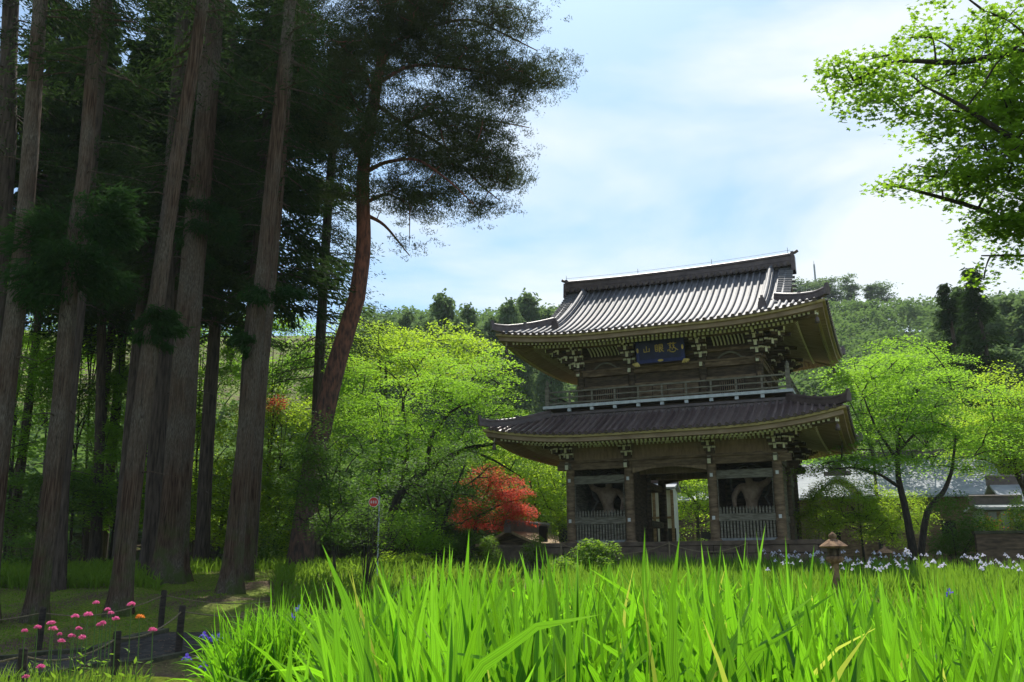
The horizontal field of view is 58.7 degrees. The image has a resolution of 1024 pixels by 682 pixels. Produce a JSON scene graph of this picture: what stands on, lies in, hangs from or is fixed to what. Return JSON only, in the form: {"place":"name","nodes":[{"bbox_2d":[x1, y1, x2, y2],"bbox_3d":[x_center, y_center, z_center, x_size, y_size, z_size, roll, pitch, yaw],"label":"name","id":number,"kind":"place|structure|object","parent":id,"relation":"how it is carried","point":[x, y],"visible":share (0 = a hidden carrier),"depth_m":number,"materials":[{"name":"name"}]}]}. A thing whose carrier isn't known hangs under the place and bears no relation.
{"place":"outdoors","nodes":[
{"label":"outdoors","id":0,"kind":"place"},
{"bbox_2d":[0,631,238,675],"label":"path","id":1,"kind":"structure","parent":0,"point":[166,644],"depth_m":16.66,"materials":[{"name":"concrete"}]},
{"bbox_2d":[0,330,998,681],"bbox_3d":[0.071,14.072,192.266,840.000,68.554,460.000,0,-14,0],"label":"ground","id":2,"kind":"structure","parent":0,"point":[254,592],"depth_m":23.74,"materials":[{"name":"plant"}]},
{"bbox_2d":[1,531,84,569],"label":"shrub","id":3,"kind":"object","parent":2,"relation":"on","point":[23,539],"visible":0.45,"depth_m":32.38,"materials":[{"name":"green plant"}]},
{"bbox_2d":[0,0,92,464],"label":"cedar tree","id":4,"kind":"object","parent":2,"relation":"on","point":[9,118],"visible":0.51,"depth_m":30.69,"materials":[{"name":"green plant"}]},
{"bbox_2d":[2,361,94,562],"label":"broadleaf tree","id":5,"kind":"object","parent":2,"relation":"on","point":[16,447],"visible":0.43,"depth_m":41.03,"materials":[{"name":"plant"}]},
{"bbox_2d":[6,21,108,562],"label":"cedar tree","id":6,"kind":"object","parent":2,"relation":"on","point":[47,322],"depth_m":42.18,"materials":[{"name":"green plant"}]},
{"bbox_2d":[6,0,113,329],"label":"cedar tree","id":7,"kind":"object","parent":2,"relation":"on","point":[56,197],"visible":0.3,"depth_m":39.03,"materials":[{"name":"green plant"}]},
{"bbox_2d":[0,0,143,622],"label":"cedar tree","id":8,"kind":"object","parent":2,"relation":"on","point":[11,338],"visible":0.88,"depth_m":22.99,"materials":[{"name":"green plant"}]},
{"bbox_2d":[3,466,144,539],"bbox_3d":[-20.186,7.668,39.265,8.681,4.477,8.434,0,-14,0],"label":"broadleaf tree","id":9,"kind":"object","parent":2,"relation":"on","point":[36,483],"visible":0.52,"depth_m":37.88,"materials":[{"name":"green plant"}]},
{"bbox_2d":[19,319,130,563],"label":"broadleaf tree","id":10,"kind":"object","parent":2,"relation":"on","point":[40,356],"visible":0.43,"depth_m":42.02,"materials":[{"name":"plant"}]},
{"bbox_2d":[0,660,157,681],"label":"weeds","id":11,"kind":"object","parent":2,"relation":"on","point":[13,679],"visible":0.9,"depth_m":10.46,"materials":[{"name":"plant"}]},
{"bbox_2d":[6,0,154,554],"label":"cedar tree","id":12,"kind":"object","parent":2,"relation":"on","point":[74,132],"visible":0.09,"depth_m":40.31,"materials":[{"name":"green plant"}]},
{"bbox_2d":[0,628,168,659],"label":"path kerb","id":13,"kind":"structure","parent":2,"relation":"on","point":[67,651],"depth_m":17.04,"materials":[{"name":"stone"}]},
{"bbox_2d":[34,42,135,560],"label":"cedar tree","id":14,"kind":"object","parent":2,"relation":"on","point":[95,546],"visible":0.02,"depth_m":40.23,"materials":[{"name":"brown plant"}]},
{"bbox_2d":[23,53,147,562],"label":"cedar tree","id":15,"kind":"object","parent":2,"relation":"on","point":[119,330],"visible":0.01,"depth_m":42.72,"materials":[{"name":"green plant"}]},
{"bbox_2d":[25,35,150,561],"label":"cedar tree","id":16,"kind":"object","parent":2,"relation":"on","point":[105,537],"visible":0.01,"depth_m":43.83,"materials":[{"name":"brown plant"}]},
{"bbox_2d":[0,0,190,624],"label":"cedar tree","id":17,"kind":"object","parent":2,"relation":"on","point":[117,225],"visible":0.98,"depth_m":22.74,"materials":[{"name":"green plant"}]},
{"bbox_2d":[16,0,189,591],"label":"cedar tree","id":18,"kind":"object","parent":2,"relation":"on","point":[59,575],"visible":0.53,"depth_m":29.18,"materials":[{"name":"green plant"}]},
{"bbox_2d":[69,421,147,560],"bbox_3d":[-17.557,6.908,40.417,5.698,6.614,5.747,11,-18,-38],"label":"broadleaf tree","id":19,"kind":"object","parent":2,"relation":"on","point":[109,456],"visible":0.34,"depth_m":39.99,"materials":[{"name":"plant"}]},
{"bbox_2d":[0,646,219,680],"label":"path kerb","id":20,"kind":"structure","parent":2,"relation":"on","point":[160,658],"depth_m":15.17,"materials":[{"name":"stone"}]},
{"bbox_2d":[27,674,210,681],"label":"moss bank","id":21,"kind":"structure","parent":2,"relation":"on","point":[162,679],"depth_m":13.07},
{"bbox_2d":[74,352,197,462],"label":"broadleaf tree","id":22,"kind":"object","parent":2,"relation":"on","point":[116,414],"visible":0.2,"depth_m":42.78,"materials":[{"name":"plant"}]},
{"bbox_2d":[46,0,233,558],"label":"cedar tree","id":23,"kind":"object","parent":2,"relation":"on","point":[135,348],"visible":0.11,"depth_m":37.49,"materials":[{"name":"green plant"}]},
{"bbox_2d":[96,0,239,570],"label":"cedar tree","id":24,"kind":"object","parent":2,"relation":"on","point":[155,453],"visible":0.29,"depth_m":32.30,"materials":[{"name":"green plant"}]},
{"bbox_2d":[0,570,342,674],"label":"leaf litter","id":25,"kind":"object","parent":2,"relation":"on","point":[127,632],"visible":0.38,"depth_m":18.80,"materials":[{"name":"plant"}]},
{"bbox_2d":[0,572,346,652],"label":"moss tufts","id":26,"kind":"object","parent":2,"relation":"on","point":[100,617],"visible":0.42,"depth_m":22.53,"materials":[{"name":"plant"}]},
{"bbox_2d":[90,0,257,367],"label":"cedar tree","id":27,"kind":"object","parent":2,"relation":"on","point":[150,209],"visible":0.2,"depth_m":35.94,"materials":[{"name":"green plant"}]},
{"bbox_2d":[118,393,237,501],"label":"broadleaf tree","id":28,"kind":"object","parent":2,"relation":"on","point":[198,423],"visible":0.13,"depth_m":43.26,"materials":[{"name":"green plant"}]},
{"bbox_2d":[101,0,287,617],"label":"cedar tree","id":29,"kind":"object","parent":2,"relation":"on","point":[158,323],"visible":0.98,"depth_m":23.15,"materials":[{"name":"brown plant"}]},
{"bbox_2d":[103,0,291,584],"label":"cedar tree","id":30,"kind":"object","parent":2,"relation":"on","point":[170,562],"visible":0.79,"depth_m":30.59,"materials":[{"name":"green plant"}]},
{"bbox_2d":[122,112,295,551],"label":"cedar tree","id":31,"kind":"object","parent":2,"relation":"on","point":[273,342],"visible":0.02,"depth_m":43.69,"materials":[{"name":"green plant"}]},
{"bbox_2d":[191,312,241,557],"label":"broadleaf tree","id":32,"kind":"object","parent":2,"relation":"on","point":[235,369],"visible":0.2,"depth_m":44.56,"materials":[{"name":"plant"}]},
{"bbox_2d":[149,0,295,567],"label":"cedar tree","id":33,"kind":"object","parent":2,"relation":"on","point":[202,548],"visible":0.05,"depth_m":37.99,"materials":[{"name":"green plant"}]},
{"bbox_2d":[190,452,290,559],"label":"broadleaf tree","id":34,"kind":"object","parent":2,"relation":"on","point":[220,494],"visible":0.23,"depth_m":40.99,"materials":[{"name":"green plant"}]},
{"bbox_2d":[146,0,355,420],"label":"cedar tree","id":35,"kind":"object","parent":2,"relation":"on","point":[233,251],"visible":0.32,"depth_m":35.92,"materials":[{"name":"green plant"}]},
{"bbox_2d":[218,520,288,562],"bbox_3d":[-10.459,8.320,37.017,2.915,2.217,2.740,0,-14,0],"label":"shrub","id":36,"kind":"object","parent":2,"relation":"on","point":[262,553],"visible":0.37,"depth_m":36.95,"materials":[{"name":"green plant"}]},
{"bbox_2d":[0,554,526,610],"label":"undergrowth","id":37,"kind":"object","parent":2,"relation":"on","point":[97,572],"visible":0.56,"depth_m":27.60,"materials":[{"name":"plant"}]},
{"bbox_2d":[197,0,343,580],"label":"cedar tree","id":38,"kind":"object","parent":2,"relation":"on","point":[249,550],"visible":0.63,"depth_m":31.97,"materials":[{"name":"green plant"}]},
{"bbox_2d":[219,311,328,546],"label":"broadleaf tree","id":39,"kind":"object","parent":2,"relation":"on","point":[272,360],"visible":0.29,"depth_m":46.96,"materials":[{"name":"plant"}]},
{"bbox_2d":[175,0,375,567],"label":"cedar tree","id":40,"kind":"object","parent":2,"relation":"on","point":[237,316],"visible":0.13,"depth_m":37.59,"materials":[{"name":"green plant"}]},
{"bbox_2d":[211,469,342,561],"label":"broadleaf tree","id":41,"kind":"object","parent":2,"relation":"on","point":[271,514],"visible":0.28,"depth_m":40.32,"materials":[{"name":"green plant"}]},
{"bbox_2d":[165,582,391,681],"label":"iris leaves","id":42,"kind":"object","parent":2,"relation":"on","point":[241,658],"visible":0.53,"depth_m":7.25,"materials":[{"name":"plant"}]},
{"bbox_2d":[216,381,349,554],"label":"broadleaf tree","id":43,"kind":"object","parent":2,"relation":"on","point":[298,414],"visible":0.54,"depth_m":42.75,"materials":[{"name":"green plant"}]},
{"bbox_2d":[207,0,373,593],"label":"cedar tree","id":44,"kind":"object","parent":2,"relation":"on","point":[231,575],"visible":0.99,"depth_m":27.78,"materials":[{"name":"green plant"}]},
{"bbox_2d":[239,81,400,558],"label":"cedar tree","id":45,"kind":"object","parent":2,"relation":"on","point":[320,356],"visible":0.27,"depth_m":42.45,"materials":[{"name":"green plant"}]},
{"bbox_2d":[270,409,390,570],"bbox_3d":[-5.567,4.729,27.607,3.694,5.392,3.978,0,-14,0],"label":"maple tree","id":46,"kind":"object","parent":2,"relation":"on","point":[328,459],"visible":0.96,"depth_m":27.47,"materials":[{"name":"green plant"}]},
{"bbox_2d":[289,347,396,558],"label":"broadleaf tree","id":47,"kind":"object","parent":2,"relation":"on","point":[306,388],"visible":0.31,"depth_m":47.20,"materials":[{"name":"plant"}]},
{"bbox_2d":[268,590,442,681],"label":"iris leaves","id":48,"kind":"object","parent":2,"relation":"on","point":[312,663],"visible":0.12,"depth_m":4.08,"materials":[{"name":"plant"}]},
{"bbox_2d":[326,494,413,591],"bbox_3d":[-4.050,5.707,25.491,2.526,2.754,2.194,5,-15,-21],"label":"sapling","id":49,"kind":"object","parent":2,"relation":"on","point":[368,562],"visible":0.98,"depth_m":25.52,"materials":[{"name":"plant"}]},
{"bbox_2d":[374,337,415,449],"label":"conifer","id":50,"kind":"object","parent":2,"relation":"on","point":[393,397],"visible":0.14,"depth_m":100.69,"materials":[{"name":"green plant"}]},
{"bbox_2d":[372,550,431,566],"bbox_3d":[-3.862,7.797,32.035,2.117,0.856,2.164,0,-14,0],"label":"shrub","id":51,"kind":"object","parent":2,"relation":"on","point":[393,557],"visible":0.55,"depth_m":31.80,"materials":[{"name":"green plant"}]},
{"bbox_2d":[224,0,587,566],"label":"pine tree","id":52,"kind":"object","parent":2,"relation":"on","point":[397,26],"visible":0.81,"depth_m":36.63,"materials":[{"name":"green plant"}]},
{"bbox_2d":[302,316,514,558],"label":"maple tree","id":53,"kind":"object","parent":2,"relation":"on","point":[457,340],"visible":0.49,"depth_m":52.20,"materials":[{"name":"green plant"}]},
{"bbox_2d":[400,321,432,448],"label":"conifer","id":54,"kind":"object","parent":2,"relation":"on","point":[414,325],"visible":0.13,"depth_m":108.85,"materials":[{"name":"green plant"}]},
{"bbox_2d":[379,502,457,564],"bbox_3d":[-3.455,7.330,34.112,3.043,2.542,2.861,9,-17,-34],"label":"shrub","id":55,"kind":"object","parent":2,"relation":"on","point":[436,543],"visible":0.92,"depth_m":34.11,"materials":[{"name":"green plant"}]},
{"bbox_2d":[321,343,548,557],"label":"maple tree","id":56,"kind":"object","parent":2,"relation":"on","point":[467,390],"visible":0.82,"depth_m":40.95,"materials":[{"name":"green plant"}]},
{"bbox_2d":[333,428,544,567],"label":"broadleaf tree","id":57,"kind":"object","parent":2,"relation":"on","point":[421,491],"visible":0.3,"depth_m":53.15,"materials":[{"name":"green plant"}]},
{"bbox_2d":[424,288,459,333],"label":"conifer","id":58,"kind":"object","parent":2,"relation":"on","point":[442,307],"visible":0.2,"depth_m":123.69,"materials":[{"name":"green plant"}]},
{"bbox_2d":[371,446,517,562],"bbox_3d":[-2.499,6.090,35.195,5.119,4.853,5.056,-7,-15,24],"label":"maple tree","id":59,"kind":"object","parent":2,"relation":"on","point":[443,489],"visible":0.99,"depth_m":35.24,"materials":[{"name":"green plant"}]},
{"bbox_2d":[420,334,468,452],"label":"conifer","id":60,"kind":"object","parent":2,"relation":"on","point":[450,418],"visible":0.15,"depth_m":104.51,"materials":[{"name":"green plant"}]},
{"bbox_2d":[442,528,486,563],"bbox_3d":[-1.911,8.271,36.127,1.849,1.696,1.644,0,-14,0],"label":"shrub","id":61,"kind":"object","parent":2,"relation":"on","point":[459,548],"visible":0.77,"depth_m":35.95,"materials":[{"name":"green plant"}]},
{"bbox_2d":[459,325,499,448],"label":"conifer","id":62,"kind":"object","parent":2,"relation":"on","point":[481,331],"visible":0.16,"depth_m":111.15,"materials":[{"name":"green plant"}]},
{"bbox_2d":[479,534,502,569],"bbox_3d":[-0.723,7.521,32.162,0.907,1.376,1.014,0,-14,0],"label":"shrub","id":63,"kind":"object","parent":2,"relation":"on","point":[489,544],"visible":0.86,"depth_m":32.10,"materials":[{"name":"green plant"}]},
{"bbox_2d":[446,462,538,558],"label":"red maple tree","id":64,"kind":"object","parent":2,"relation":"on","point":[518,508],"visible":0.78,"depth_m":42.54,"materials":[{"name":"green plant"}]},
{"bbox_2d":[446,440,566,534],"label":"maple tree","id":65,"kind":"object","parent":2,"relation":"on","point":[546,498],"visible":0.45,"depth_m":48.59,"materials":[{"name":"green plant"}]},
{"bbox_2d":[489,545,533,568],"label":"stone wall","id":66,"kind":"structure","parent":2,"relation":"on","point":[509,552],"depth_m":36.09,"materials":[{"name":"stone"}]},
{"bbox_2d":[490,297,534,414],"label":"conifer","id":67,"kind":"object","parent":2,"relation":"on","point":[509,311],"visible":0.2,"depth_m":128.78,"materials":[{"name":"green plant"}]},
{"bbox_2d":[3,288,1023,553],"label":"hill wood","id":68,"kind":"object","parent":2,"relation":"on","point":[857,332],"visible":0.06,"depth_m":140.63,"materials":[{"name":"plant"}]},
{"bbox_2d":[493,320,536,418],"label":"tree","id":69,"kind":"object","parent":2,"relation":"on","point":[526,391],"visible":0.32,"depth_m":112.95,"materials":[{"name":"green plant"}]},
{"bbox_2d":[475,519,566,555],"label":"hut","id":70,"kind":"object","parent":2,"relation":"on","point":[514,534],"visible":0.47,"depth_m":41.85,"materials":[{"name":"tile"}]},
{"bbox_2d":[514,287,542,410],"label":"conifer","id":71,"kind":"object","parent":2,"relation":"on","point":[528,308],"visible":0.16,"depth_m":134.04,"materials":[{"name":"green plant"}]},
{"bbox_2d":[520,533,545,569],"bbox_3d":[0.780,7.896,34.087,1.027,1.414,1.107,0,-14,0],"label":"shrub","id":72,"kind":"object","parent":2,"relation":"on","point":[531,556],"visible":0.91,"depth_m":34.09,"materials":[{"name":"green plant"}]},
{"bbox_2d":[529,369,574,413],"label":"conifer","id":73,"kind":"object","parent":2,"relation":"on","point":[542,379],"visible":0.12,"depth_m":111.23,"materials":[{"name":"green plant"}]},
{"bbox_2d":[567,538,624,574],"bbox_3d":[2.557,6.806,28.232,1.626,1.404,1.935,-7,-16,26],"label":"shrub","id":74,"kind":"object","parent":2,"relation":"on","point":[591,557],"visible":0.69,"depth_m":28.18,"materials":[{"name":"green plant"}]},
{"bbox_2d":[223,523,1023,681],"bbox_3d":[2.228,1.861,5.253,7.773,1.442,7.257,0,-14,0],"label":"iris leaves","id":75,"kind":"object","parent":2,"relation":"on","point":[534,634],"visible":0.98,"depth_m":2.91,"materials":[{"name":"plant"}]},
{"bbox_2d":[616,546,710,565],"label":"stone steps","id":76,"kind":"structure","parent":2,"relation":"on","point":[663,550],"depth_m":34.11,"materials":[{"name":"stone"}]},
{"bbox_2d":[651,480,680,541],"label":"storehouse","id":77,"kind":"structure","parent":2,"relation":"on","point":[672,490],"depth_m":50.05,"materials":[{"name":"paint"}]},
{"bbox_2d":[530,539,829,568],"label":"stone platform","id":78,"kind":"structure","parent":2,"relation":"on","point":[800,546],"depth_m":33.77,"materials":[{"name":"stone"}]},
{"bbox_2d":[477,248,862,542],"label":"temple gate","id":79,"kind":"structure","parent":78,"relation":"on","point":[718,409],"depth_m":37.27,"materials":[{"name":"brown wood"}]},
{"bbox_2d":[588,470,624,539],"bbox_3d":[4.131,6.986,38.667,1.414,3.046,1.492,8,-16,-31],"label":"guardian statue","id":80,"kind":"object","parent":79,"relation":"on","point":[608,494],"visible":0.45,"depth_m":38.52,"materials":[{"name":"brown wood"}]},
{"bbox_2d":[633,335,689,366],"bbox_3d":[6.048,0.298,37.259,2.378,1.360,0.342,-6,-15,22],"label":"name plaque","id":81,"kind":"object","parent":79,"relation":"hanging from","point":[661,350],"visible":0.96,"depth_m":37.24,"materials":[{"name":"blue paint"}]},
{"bbox_2d":[639,382,698,398],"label":"door leaves","id":82,"kind":"structure","parent":79,"relation":"in","point":[696,384],"depth_m":37.75,"materials":[{"name":"wood"}]},
{"bbox_2d":[730,463,772,537],"bbox_3d":[9.594,6.413,36.468,1.445,3.046,1.475,4,-15,-17],"label":"guardian statue","id":83,"kind":"object","parent":79,"relation":"on","point":[750,489],"visible":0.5,"depth_m":36.35,"materials":[{"name":"brown wood"}]},
{"bbox_2d":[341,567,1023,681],"bbox_3d":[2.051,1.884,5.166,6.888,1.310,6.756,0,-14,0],"label":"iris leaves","id":84,"kind":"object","parent":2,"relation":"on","point":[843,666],"visible":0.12,"depth_m":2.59,"materials":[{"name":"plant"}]},
{"bbox_2d":[677,479,710,540],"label":"broadleaf tree","id":85,"kind":"object","parent":2,"relation":"on","point":[699,496],"visible":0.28,"depth_m":54.70,"materials":[{"name":"green plant"}]},
{"bbox_2d":[678,485,710,540],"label":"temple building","id":86,"kind":"structure","parent":2,"relation":"on","point":[705,534],"depth_m":66.40,"materials":[{"name":"plant"}]},
{"bbox_2d":[819,532,847,596],"bbox_3d":[8.610,6.042,24.248,0.820,1.900,0.710,4,-15,-17],"label":"garden lantern","id":87,"kind":"object","parent":2,"relation":"on","point":[833,545],"visible":0.81,"depth_m":24.17,"materials":[{"name":"grey stone"}]},
{"bbox_2d":[836,272,865,301],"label":"ridge pine","id":88,"kind":"object","parent":2,"relation":"on","point":[852,289],"visible":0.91,"depth_m":272.34,"materials":[{"name":"green plant"}]},
{"bbox_2d":[794,472,943,565],"bbox_3d":[14.853,7.492,38.518,6.289,4.169,4.338,-5,-15,18],"label":"maple tree","id":89,"kind":"object","parent":2,"relation":"on","point":[859,515],"visible":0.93,"depth_m":38.19,"materials":[{"name":"green plant"}]},
{"bbox_2d":[860,279,903,328],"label":"ridge pine","id":90,"kind":"object","parent":2,"relation":"on","point":[880,292],"visible":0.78,"depth_m":271.98,"materials":[{"name":"green plant"}]},
{"bbox_2d":[800,344,989,558],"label":"broadleaf tree","id":91,"kind":"object","parent":2,"relation":"on","point":[872,451],"visible":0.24,"depth_m":56.31,"materials":[{"name":"plant"}]},
{"bbox_2d":[771,333,1023,565],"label":"maple tree","id":92,"kind":"object","parent":2,"relation":"on","point":[882,373],"visible":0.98,"depth_m":35.52,"materials":[{"name":"green plant"}]},
{"bbox_2d":[797,448,999,563],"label":"temple hall","id":93,"kind":"structure","parent":2,"relation":"on","point":[912,484],"depth_m":56.28,"materials":[{"name":"grey"}]},
{"bbox_2d":[802,0,1023,297],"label":"maple tree","id":94,"kind":"object","parent":2,"relation":"on","point":[1001,111],"visible":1,"depth_m":14.12,"materials":[{"name":"green plant"}]},
{"bbox_2d":[915,332,948,441],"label":"conifer","id":95,"kind":"object","parent":2,"relation":"on","point":[932,338],"visible":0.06,"depth_m":93.66,"materials":[{"name":"green plant"}]},
{"bbox_2d":[844,383,1023,564],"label":"broadleaf tree","id":96,"kind":"object","parent":2,"relation":"on","point":[913,441],"visible":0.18,"depth_m":61.46,"materials":[{"name":"green plant"}]},
{"bbox_2d":[919,490,995,567],"bbox_3d":[16.048,6.802,32.797,2.407,2.860,2.527,0,-14,0],"label":"shrub","id":97,"kind":"object","parent":2,"relation":"on","point":[950,541],"visible":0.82,"depth_m":32.55,"materials":[{"name":"green plant"}]},
{"bbox_2d":[930,283,995,438],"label":"cedar tree","id":98,"kind":"object","parent":2,"relation":"on","point":[948,317],"visible":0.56,"depth_m":65.97,"materials":[{"name":"green plant"}]},
{"bbox_2d":[929,359,1023,496],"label":"maple tree","id":99,"kind":"object","parent":2,"relation":"on","point":[1015,467],"visible":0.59,"depth_m":43.86,"materials":[{"name":"green plant"}]},
{"bbox_2d":[954,267,1023,473],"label":"cedar tree","id":100,"kind":"object","parent":2,"relation":"on","point":[980,307],"visible":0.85,"depth_m":61.65,"materials":[{"name":"green plant"}]},
{"bbox_2d":[964,494,1023,530],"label":"outbuilding","id":101,"kind":"structure","parent":2,"relation":"on","point":[994,506],"depth_m":45.15,"materials":[{"name":"grey stone"}]},
{"bbox_2d":[971,530,1023,570],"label":"wall","id":102,"kind":"structure","parent":2,"relation":"on","point":[993,545],"depth_m":30.87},
{"bbox_2d":[984,474,1023,504],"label":"house","id":103,"kind":"structure","parent":2,"relation":"on","point":[999,485],"depth_m":49.55,"materials":[{"name":"tile"}]},
{"bbox_2d":[992,290,1023,329],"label":"conifer","id":104,"kind":"object","parent":2,"relation":"on","point":[1005,303],"visible":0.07,"depth_m":98.02,"materials":[{"name":"green plant"}]},
{"bbox_2d":[1003,298,1023,354],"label":"conifer","id":105,"kind":"object","parent":2,"relation":"on","point":[1016,319],"visible":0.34,"depth_m":92.88,"materials":[{"name":"green plant"}]},
{"bbox_2d":[0,0,1023,335],"label":"sky","id":106,"kind":"structure","parent":0,"point":[693,132],"materials":[{"name":"blue"}]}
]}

